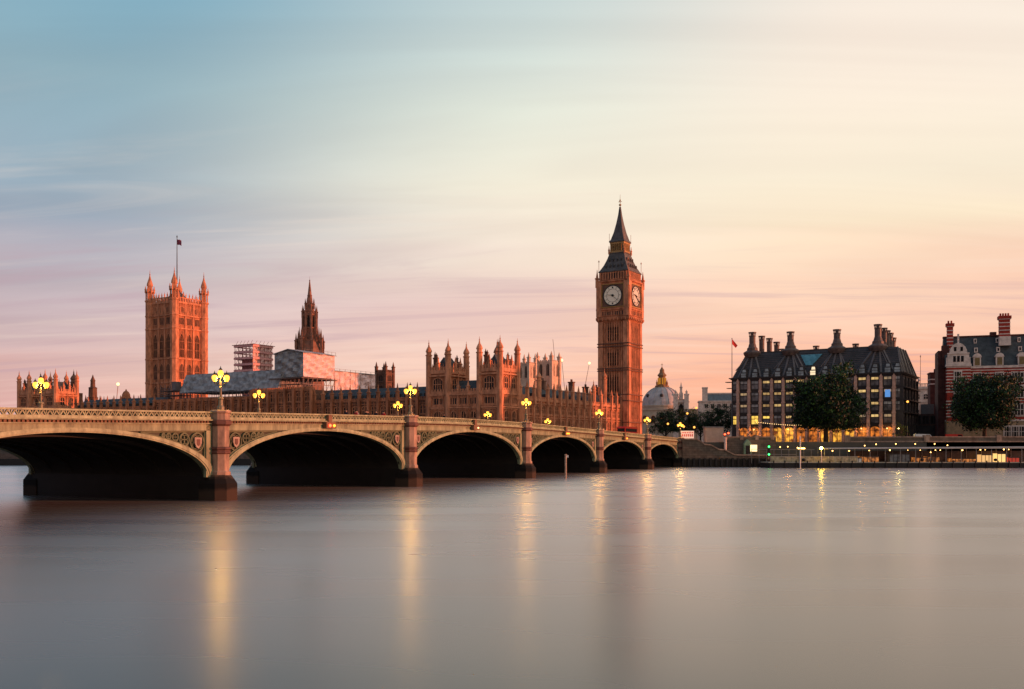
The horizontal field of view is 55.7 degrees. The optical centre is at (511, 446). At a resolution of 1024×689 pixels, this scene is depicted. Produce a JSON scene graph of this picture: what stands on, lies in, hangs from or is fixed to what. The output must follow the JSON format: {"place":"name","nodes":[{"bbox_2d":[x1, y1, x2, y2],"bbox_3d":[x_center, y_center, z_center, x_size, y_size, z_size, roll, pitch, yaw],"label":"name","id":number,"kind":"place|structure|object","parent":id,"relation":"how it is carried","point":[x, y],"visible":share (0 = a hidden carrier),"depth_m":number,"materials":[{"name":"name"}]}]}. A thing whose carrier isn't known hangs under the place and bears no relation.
{"place":"outdoors","nodes":[
{"label":"outdoors","id":0,"kind":"place"},
{"bbox_2d":[68,393,172,415],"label":"river front","id":1,"kind":"structure","parent":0,"point":[133,403],"depth_m":394.76,"materials":[{"name":"stone"}]},
{"bbox_2d":[153,396,248,416],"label":"river front","id":2,"kind":"structure","parent":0,"point":[236,404],"depth_m":365.86,"materials":[{"name":"stone"}]},
{"bbox_2d":[157,370,305,398],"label":"sheeted roof","id":3,"kind":"structure","parent":2,"relation":"on","point":[240,383],"depth_m":365.41,"materials":[{"name":"metal"}]},
{"bbox_2d":[249,386,327,417],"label":"river front","id":4,"kind":"structure","parent":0,"point":[289,400],"depth_m":341.46,"materials":[{"name":"stone"}]},
{"bbox_2d":[269,349,336,389],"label":"sheeted scaffold","id":5,"kind":"object","parent":4,"relation":"on","point":[300,366],"visible":0.88,"depth_m":351.30,"materials":[{"name":"metal"}]},
{"bbox_2d":[313,382,425,420],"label":"river front","id":6,"kind":"structure","parent":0,"point":[361,401],"depth_m":324.93,"materials":[{"name":"stone"}]},
{"bbox_2d":[334,368,375,389],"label":"sheeted scaffold","id":7,"kind":"object","parent":6,"relation":"on","point":[348,380],"visible":0.77,"depth_m":369.64,"materials":[{"name":"fabric"}]},
{"bbox_2d":[425,336,527,424],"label":"river pavilion","id":8,"kind":"structure","parent":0,"point":[454,391],"depth_m":297.42,"materials":[{"name":"stone"}]},
{"bbox_2d":[433,377,442,391],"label":"window","id":9,"kind":"structure","parent":8,"relation":"in","point":[437,382],"depth_m":301.99,"materials":[{"name":"glass"}]},
{"bbox_2d":[433,398,442,404],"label":"window","id":10,"kind":"structure","parent":8,"relation":"in","point":[435,400],"depth_m":302.29,"materials":[{"name":"glass"}]},
{"bbox_2d":[450,397,456,404],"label":"window","id":11,"kind":"structure","parent":8,"relation":"in","point":[453,400],"depth_m":299.13,"materials":[{"name":"glass"}]},
{"bbox_2d":[484,410,493,419],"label":"window","id":12,"kind":"structure","parent":8,"relation":"in","point":[491,411],"depth_m":292.13,"materials":[{"name":"yellow glass"}]},
{"bbox_2d":[484,375,494,389],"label":"window","id":13,"kind":"structure","parent":8,"relation":"in","point":[489,381],"depth_m":292.13,"materials":[{"name":"glass"}]},
{"bbox_2d":[484,396,494,403],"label":"window","id":14,"kind":"structure","parent":8,"relation":"in","point":[485,397],"depth_m":292.20,"materials":[{"name":"glass"}]},
{"bbox_2d":[504,375,508,390],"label":"window","id":15,"kind":"structure","parent":8,"relation":"in","point":[506,377],"depth_m":292.67,"materials":[{"name":"glass"}]},
{"bbox_2d":[511,376,514,390],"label":"window","id":16,"kind":"structure","parent":8,"relation":"in","point":[513,378],"depth_m":296.15,"materials":[{"name":"glass"}]},
{"bbox_2d":[0,465,1023,688],"bbox_3d":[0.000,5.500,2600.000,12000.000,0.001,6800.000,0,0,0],"label":"river water","id":17,"kind":"structure","parent":0,"point":[761,578],"depth_m":38.99,"materials":[{"name":"grey liquid"}]},
{"bbox_2d":[232,453,251,464],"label":"embankment wall","id":18,"kind":"structure","parent":17,"relation":"on","point":[242,459],"depth_m":285.30,"materials":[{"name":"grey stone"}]},
{"bbox_2d":[0,407,683,500],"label":"road bridge","id":19,"kind":"structure","parent":17,"relation":"in","point":[159,456],"depth_m":121.03,"materials":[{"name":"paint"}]},
{"bbox_2d":[32,375,48,413],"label":"street lamp","id":20,"kind":"object","parent":19,"relation":"on","point":[40,381],"visible":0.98,"depth_m":110.68,"materials":[{"name":"paint"}]},
{"bbox_2d":[212,366,229,409],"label":"street lamp","id":21,"kind":"object","parent":19,"relation":"on","point":[220,406],"visible":0.99,"depth_m":99.67,"materials":[{"name":"paint"}]},
{"bbox_2d":[253,388,264,412],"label":"street lamp","id":22,"kind":"object","parent":19,"relation":"on","point":[258,399],"visible":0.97,"depth_m":145.18,"materials":[{"name":"paint"}]},
{"bbox_2d":[404,382,416,414],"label":"street lamp","id":23,"kind":"object","parent":19,"relation":"on","point":[410,406],"visible":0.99,"depth_m":134.16,"materials":[{"name":"paint"}]},
{"bbox_2d":[521,397,530,421],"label":"street lamp","id":24,"kind":"object","parent":19,"relation":"on","point":[526,406],"visible":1,"depth_m":170.12,"materials":[{"name":"paint"}]},
{"bbox_2d":[595,408,602,428],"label":"street lamp","id":25,"kind":"object","parent":19,"relation":"on","point":[599,423],"visible":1,"depth_m":204.64,"materials":[{"name":"paint"}]},
{"bbox_2d":[617,426,636,433],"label":"double decker bus","id":26,"kind":"object","parent":19,"relation":"on","point":[628,429],"visible":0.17,"depth_m":272.84,"materials":[{"name":"red paint"}]},
{"bbox_2d":[564,454,568,477],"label":"mooring post","id":27,"kind":"object","parent":17,"relation":"in","point":[566,455],"visible":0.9,"depth_m":170.88,"materials":[{"name":"white paint"}]},
{"bbox_2d":[725,435,775,455],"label":"quay back wall","id":28,"kind":"structure","parent":17,"relation":"on","point":[734,444],"depth_m":265.50,"materials":[{"name":"stone"}]},
{"bbox_2d":[743,439,751,454],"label":"ticket kiosk","id":29,"kind":"object","parent":28,"relation":"attached to","point":[746,446],"visible":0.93,"depth_m":263.74,"materials":[{"name":"green paint"}]},
{"bbox_2d":[751,446,1023,467],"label":"floating pier","id":30,"kind":"structure","parent":17,"relation":"on","point":[934,459],"depth_m":251.60,"materials":[{"name":"metal"}]},
{"bbox_2d":[844,435,1023,450],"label":"river wall","id":31,"kind":"structure","parent":17,"relation":"in","point":[961,439],"depth_m":262.00,"materials":[{"name":"stone"}]},
{"bbox_2d":[0,0,1023,413],"label":"sky","id":32,"kind":"structure","parent":0,"point":[436,173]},
{"bbox_2d":[652,442,1023,466],"bbox_3d":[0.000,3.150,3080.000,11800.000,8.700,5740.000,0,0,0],"label":"city ground","id":33,"kind":"structure","parent":0,"point":[795,445],"depth_m":264.92,"materials":[{"name":"grey concrete"}]},
{"bbox_2d":[16,368,82,414],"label":"pavilion","id":34,"kind":"structure","parent":33,"relation":"on","point":[56,394],"depth_m":421.03,"materials":[{"name":"stone"}]},
{"bbox_2d":[85,375,99,399],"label":"spired turret","id":35,"kind":"object","parent":33,"relation":"on","point":[92,392],"visible":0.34,"depth_m":448.87,"materials":[{"name":"stone"}]},
{"bbox_2d":[121,389,130,398],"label":"domed turret","id":36,"kind":"object","parent":33,"relation":"on","point":[125,393],"visible":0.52,"depth_m":438.65,"materials":[{"name":"stone"}]},
{"bbox_2d":[144,236,208,398],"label":"flag tower","id":37,"kind":"structure","parent":33,"relation":"on","point":[176,335],"depth_m":550.48,"materials":[{"name":"stone"}]},
{"bbox_2d":[153,334,156,357],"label":"great window","id":38,"kind":"structure","parent":37,"relation":"in","point":[155,337],"depth_m":550.86,"materials":[{"name":"brown glass"}]},
{"bbox_2d":[153,364,156,379],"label":"window","id":39,"kind":"structure","parent":37,"relation":"in","point":[155,366],"depth_m":550.86,"materials":[{"name":"glass"}]},
{"bbox_2d":[160,333,163,357],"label":"great window","id":40,"kind":"structure","parent":37,"relation":"in","point":[161,336],"depth_m":547.91,"materials":[{"name":"brown glass"}]},
{"bbox_2d":[160,364,163,379],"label":"window","id":41,"kind":"structure","parent":37,"relation":"in","point":[161,366],"depth_m":547.91,"materials":[{"name":"glass"}]},
{"bbox_2d":[166,333,169,356],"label":"great window","id":42,"kind":"structure","parent":37,"relation":"in","point":[168,336],"depth_m":545.11,"materials":[{"name":"brown glass"}]},
{"bbox_2d":[166,363,169,378],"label":"window","id":43,"kind":"structure","parent":37,"relation":"in","point":[168,365],"depth_m":545.11,"materials":[{"name":"glass"}]},
{"bbox_2d":[179,333,183,357],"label":"great window","id":44,"kind":"structure","parent":37,"relation":"in","point":[181,339],"depth_m":546.84,"materials":[{"name":"brown glass"}]},
{"bbox_2d":[179,363,183,379],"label":"window","id":45,"kind":"structure","parent":37,"relation":"in","point":[181,368],"depth_m":546.84,"materials":[{"name":"glass"}]},
{"bbox_2d":[187,334,191,357],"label":"great window","id":46,"kind":"structure","parent":37,"relation":"in","point":[189,340],"depth_m":551.53,"materials":[{"name":"brown glass"}]},
{"bbox_2d":[195,335,199,358],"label":"great window","id":47,"kind":"structure","parent":37,"relation":"in","point":[197,342],"depth_m":556.40,"materials":[{"name":"brown glass"}]},
{"bbox_2d":[232,340,274,395],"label":"scaffold tower","id":48,"kind":"structure","parent":33,"relation":"on","point":[260,358],"depth_m":426.18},
{"bbox_2d":[294,280,324,389],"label":"gothic spire","id":49,"kind":"structure","parent":33,"relation":"on","point":[310,338],"depth_m":427.69,"materials":[{"name":"stone"}]},
{"bbox_2d":[375,362,395,388],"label":"ventilation tower","id":50,"kind":"structure","parent":33,"relation":"on","point":[384,376],"depth_m":398.54,"materials":[{"name":"stone"}]},
{"bbox_2d":[520,353,537,386],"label":"church tower","id":51,"kind":"structure","parent":33,"relation":"on","point":[528,370],"depth_m":616.80,"materials":[{"name":"stone"}]},
{"bbox_2d":[536,351,561,389],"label":"church tower","id":52,"kind":"structure","parent":33,"relation":"on","point":[550,370],"depth_m":636.08,"materials":[{"name":"stone"}]},
{"bbox_2d":[520,369,622,430],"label":"palace range","id":53,"kind":"structure","parent":33,"relation":"on","point":[569,406],"depth_m":336.78,"materials":[{"name":"stone"}]},
{"bbox_2d":[595,200,644,433],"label":"clock tower","id":54,"kind":"structure","parent":33,"relation":"on","point":[620,285],"depth_m":370.35,"materials":[{"name":"stone"}]},
{"bbox_2d":[648,407,685,436],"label":"leafy tree","id":55,"kind":"object","parent":33,"relation":"on","point":[665,427],"visible":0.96,"depth_m":343.38,"materials":[{"name":"green plant"}]},
{"bbox_2d":[642,367,697,438],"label":"domed hall","id":56,"kind":"structure","parent":33,"relation":"on","point":[658,397],"depth_m":589.14,"materials":[{"name":"stone"}]},
{"bbox_2d":[663,408,696,432],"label":"leafy tree","id":57,"kind":"object","parent":33,"relation":"on","point":[680,413],"visible":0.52,"depth_m":348.36,"materials":[{"name":"green plant"}]},
{"bbox_2d":[673,384,689,437],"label":"baroque gatehouse","id":58,"kind":"object","parent":33,"relation":"on","point":[680,402],"visible":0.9,"depth_m":559.27,"materials":[{"name":"stone"}]},
{"bbox_2d":[681,430,694,437],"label":"souvenir stall","id":59,"kind":"object","parent":33,"relation":"on","point":[687,433],"visible":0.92,"depth_m":268.50,"materials":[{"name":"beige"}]},
{"bbox_2d":[683,409,715,440],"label":"leafy tree","id":60,"kind":"object","parent":33,"relation":"on","point":[694,417],"visible":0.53,"depth_m":343.48,"materials":[{"name":"green plant"}]},
{"bbox_2d":[696,402,731,433],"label":"leafy tree","id":61,"kind":"object","parent":33,"relation":"on","point":[717,420],"visible":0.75,"depth_m":333.40,"materials":[{"name":"green plant"}]},
{"bbox_2d":[703,427,724,441],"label":"plinth block","id":62,"kind":"structure","parent":33,"relation":"on","point":[713,434],"depth_m":269.50,"materials":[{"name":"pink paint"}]},
{"bbox_2d":[697,387,731,441],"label":"office block","id":63,"kind":"structure","parent":33,"relation":"on","point":[718,399],"depth_m":499.85,"materials":[{"name":"stone"}]},
{"bbox_2d":[682,438,770,466],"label":"stair wall","id":64,"kind":"structure","parent":33,"relation":"on","point":[696,452],"depth_m":262.50,"materials":[{"name":"stone"}]},
{"bbox_2d":[725,324,920,441],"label":"chimneyed building","id":65,"kind":"structure","parent":33,"relation":"on","point":[886,377],"depth_m":304.98,"materials":[{"name":"brown stone"}]},
{"bbox_2d":[740,381,746,389],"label":"window","id":66,"kind":"structure","parent":65,"relation":"in","point":[743,384],"depth_m":313.49,"materials":[{"name":"grey glass"}]},
{"bbox_2d":[740,392,746,401],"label":"window","id":67,"kind":"structure","parent":65,"relation":"in","point":[743,395],"depth_m":313.49,"materials":[{"name":"grey glass"}]},
{"bbox_2d":[740,404,746,413],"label":"window","id":68,"kind":"structure","parent":65,"relation":"in","point":[743,407],"depth_m":313.49,"materials":[{"name":"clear glass"}]},
{"bbox_2d":[740,416,746,424],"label":"window","id":69,"kind":"structure","parent":65,"relation":"in","point":[743,419],"depth_m":313.49,"materials":[{"name":"black glass"}]},
{"bbox_2d":[751,380,758,389],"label":"window","id":70,"kind":"structure","parent":65,"relation":"in","point":[754,383],"depth_m":311.50,"materials":[{"name":"black glass"}]},
{"bbox_2d":[751,392,758,401],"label":"window","id":71,"kind":"structure","parent":65,"relation":"in","point":[754,395],"depth_m":311.50,"materials":[{"name":"black glass"}]},
{"bbox_2d":[751,404,758,412],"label":"window","id":72,"kind":"structure","parent":65,"relation":"in","point":[754,407],"depth_m":311.50,"materials":[{"name":"black glass"}]},
{"bbox_2d":[751,415,758,424],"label":"window","id":73,"kind":"structure","parent":65,"relation":"in","point":[753,417],"depth_m":311.66,"materials":[{"name":"yellow glass"}]},
{"bbox_2d":[762,380,769,389],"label":"window","id":74,"kind":"structure","parent":65,"relation":"in","point":[765,383],"depth_m":309.65,"materials":[{"name":"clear glass"}]},
{"bbox_2d":[762,392,769,400],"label":"window","id":75,"kind":"structure","parent":65,"relation":"in","point":[765,395],"depth_m":309.61,"materials":[{"name":"black glass"}]},
{"bbox_2d":[762,403,769,412],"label":"window","id":76,"kind":"structure","parent":65,"relation":"in","point":[766,406],"depth_m":309.61,"materials":[{"name":"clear glass"}]},
{"bbox_2d":[762,415,769,424],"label":"window","id":77,"kind":"structure","parent":65,"relation":"in","point":[765,418],"depth_m":309.65,"materials":[{"name":"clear glass"}]},
{"bbox_2d":[774,379,781,388],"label":"window","id":78,"kind":"structure","parent":65,"relation":"in","point":[777,383],"depth_m":307.65,"materials":[{"name":"black glass"}]},
{"bbox_2d":[774,391,781,400],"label":"window","id":79,"kind":"structure","parent":65,"relation":"in","point":[777,394],"depth_m":307.65,"materials":[{"name":"black glass"}]},
{"bbox_2d":[774,403,781,412],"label":"window","id":80,"kind":"structure","parent":65,"relation":"in","point":[777,406],"depth_m":307.65,"materials":[{"name":"black glass"}]},
{"bbox_2d":[774,415,781,424],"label":"window","id":81,"kind":"structure","parent":65,"relation":"in","point":[777,418],"depth_m":307.69,"materials":[{"name":"black glass"}]},
{"bbox_2d":[785,379,792,388],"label":"window","id":82,"kind":"structure","parent":65,"relation":"in","point":[787,380],"depth_m":306.00,"materials":[{"name":"black glass"}]},
{"bbox_2d":[785,391,792,400],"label":"window","id":83,"kind":"structure","parent":65,"relation":"in","point":[787,397],"depth_m":306.00,"materials":[{"name":"black glass"}]},
{"bbox_2d":[785,403,792,412],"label":"window","id":84,"kind":"structure","parent":65,"relation":"in","point":[788,406],"depth_m":305.93,"materials":[{"name":"black glass"}]},
{"bbox_2d":[785,415,792,424],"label":"window","id":85,"kind":"structure","parent":65,"relation":"in","point":[787,419],"depth_m":306.00,"materials":[{"name":"black glass"}]},
{"bbox_2d":[858,376,866,386],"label":"window","id":86,"kind":"structure","parent":65,"relation":"in","point":[861,380],"depth_m":294.28,"materials":[{"name":"black glass"}]},
{"bbox_2d":[858,389,866,398],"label":"window","id":87,"kind":"structure","parent":65,"relation":"in","point":[861,391],"depth_m":294.14,"materials":[{"name":"black glass"}]},
{"bbox_2d":[870,376,878,385],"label":"window","id":88,"kind":"structure","parent":65,"relation":"in","point":[874,380],"depth_m":292.42,"materials":[{"name":"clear glass"}]},
{"bbox_2d":[870,388,878,398],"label":"window","id":89,"kind":"structure","parent":65,"relation":"in","point":[874,393],"depth_m":292.42,"materials":[{"name":"black glass"}]},
{"bbox_2d":[870,401,878,410],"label":"window","id":90,"kind":"structure","parent":65,"relation":"in","point":[874,405],"depth_m":292.42,"materials":[{"name":"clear glass"}]},
{"bbox_2d":[870,413,878,423],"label":"window","id":91,"kind":"structure","parent":65,"relation":"in","point":[874,417],"depth_m":292.42,"materials":[{"name":"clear glass"}]},
{"bbox_2d":[883,375,891,385],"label":"window","id":92,"kind":"structure","parent":65,"relation":"in","point":[887,380],"depth_m":290.43,"materials":[{"name":"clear glass"}]},
{"bbox_2d":[883,388,891,397],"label":"window","id":93,"kind":"structure","parent":65,"relation":"in","point":[884,389],"depth_m":290.43,"materials":[{"name":"blue glass"}]},
{"bbox_2d":[883,401,891,410],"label":"window","id":94,"kind":"structure","parent":65,"relation":"in","point":[887,405],"depth_m":290.43,"materials":[{"name":"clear glass"}]},
{"bbox_2d":[883,413,891,422],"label":"window","id":95,"kind":"structure","parent":65,"relation":"in","point":[887,417],"depth_m":290.43,"materials":[{"name":"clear glass"}]},
{"bbox_2d":[896,400,900,410],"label":"window","id":96,"kind":"structure","parent":65,"relation":"in","point":[898,402],"depth_m":288.87,"materials":[{"name":"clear glass"}]},
{"bbox_2d":[918,379,927,404],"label":"classical block","id":97,"kind":"structure","parent":33,"relation":"on","point":[923,396],"depth_m":388.59,"materials":[{"name":"stone"}]},
{"bbox_2d":[919,404,934,435],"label":"link building","id":98,"kind":"structure","parent":33,"relation":"on","point":[926,420],"depth_m":316.44,"materials":[{"name":"brown metal"}]},
{"bbox_2d":[922,416,928,423],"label":"window","id":99,"kind":"structure","parent":98,"relation":"in","point":[925,419],"depth_m":316.26,"materials":[{"name":"black glass"}]},
{"bbox_2d":[927,369,934,413],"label":"building","id":100,"kind":"structure","parent":33,"relation":"on","point":[931,387],"depth_m":335.29,"materials":[{"name":"brick"}]},
{"bbox_2d":[935,313,1023,435],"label":"banded brick building","id":101,"kind":"structure","parent":33,"relation":"on","point":[1002,351],"depth_m":298.44,"materials":[{"name":"red brick"}]},
{"bbox_2d":[954,370,961,381],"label":"window","id":102,"kind":"structure","parent":101,"relation":"in","point":[956,373],"depth_m":297.97,"materials":[{"name":"glass"}]},
{"bbox_2d":[953,347,963,361],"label":"gable window","id":103,"kind":"structure","parent":101,"relation":"in","point":[955,348],"depth_m":298.11,"materials":[{"name":"black glass"}]},
{"bbox_2d":[1003,425,1011,435],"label":"window","id":104,"kind":"structure","parent":101,"relation":"in","point":[1008,432],"depth_m":295.14,"materials":[{"name":"glass"}]},
{"bbox_2d":[1012,425,1018,435],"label":"window","id":105,"kind":"structure","parent":101,"relation":"in","point":[1015,428],"depth_m":294.50,"materials":[{"name":"glass"}]},
{"bbox_2d":[1017,403,1023,415],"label":"window","id":106,"kind":"structure","parent":101,"relation":"in","point":[1021,406],"depth_m":294.14,"materials":[{"name":"glass"}]},
{"bbox_2d":[1019,425,1023,435],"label":"window","id":107,"kind":"structure","parent":101,"relation":"in","point":[1021,427],"depth_m":293.92,"materials":[{"name":"glass"}]},
{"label":"road","id":108,"kind":"structure","parent":0,"visible":0},
{"bbox_2d":[784,359,879,441],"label":"leafy tree","id":109,"kind":"object","parent":108,"relation":"on","point":[826,402],"visible":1,"depth_m":270.45,"materials":[{"name":"green plant"}]},
{"bbox_2d":[895,423,909,435],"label":"tree","id":110,"kind":"object","parent":108,"relation":"on","point":[901,427],"visible":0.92,"depth_m":282.84,"materials":[{"name":"green plant"}]},
{"bbox_2d":[942,370,1023,435],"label":"leafy tree","id":111,"kind":"object","parent":108,"relation":"on","point":[983,402],"visible":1,"depth_m":269.71,"materials":[{"name":"green plant"}]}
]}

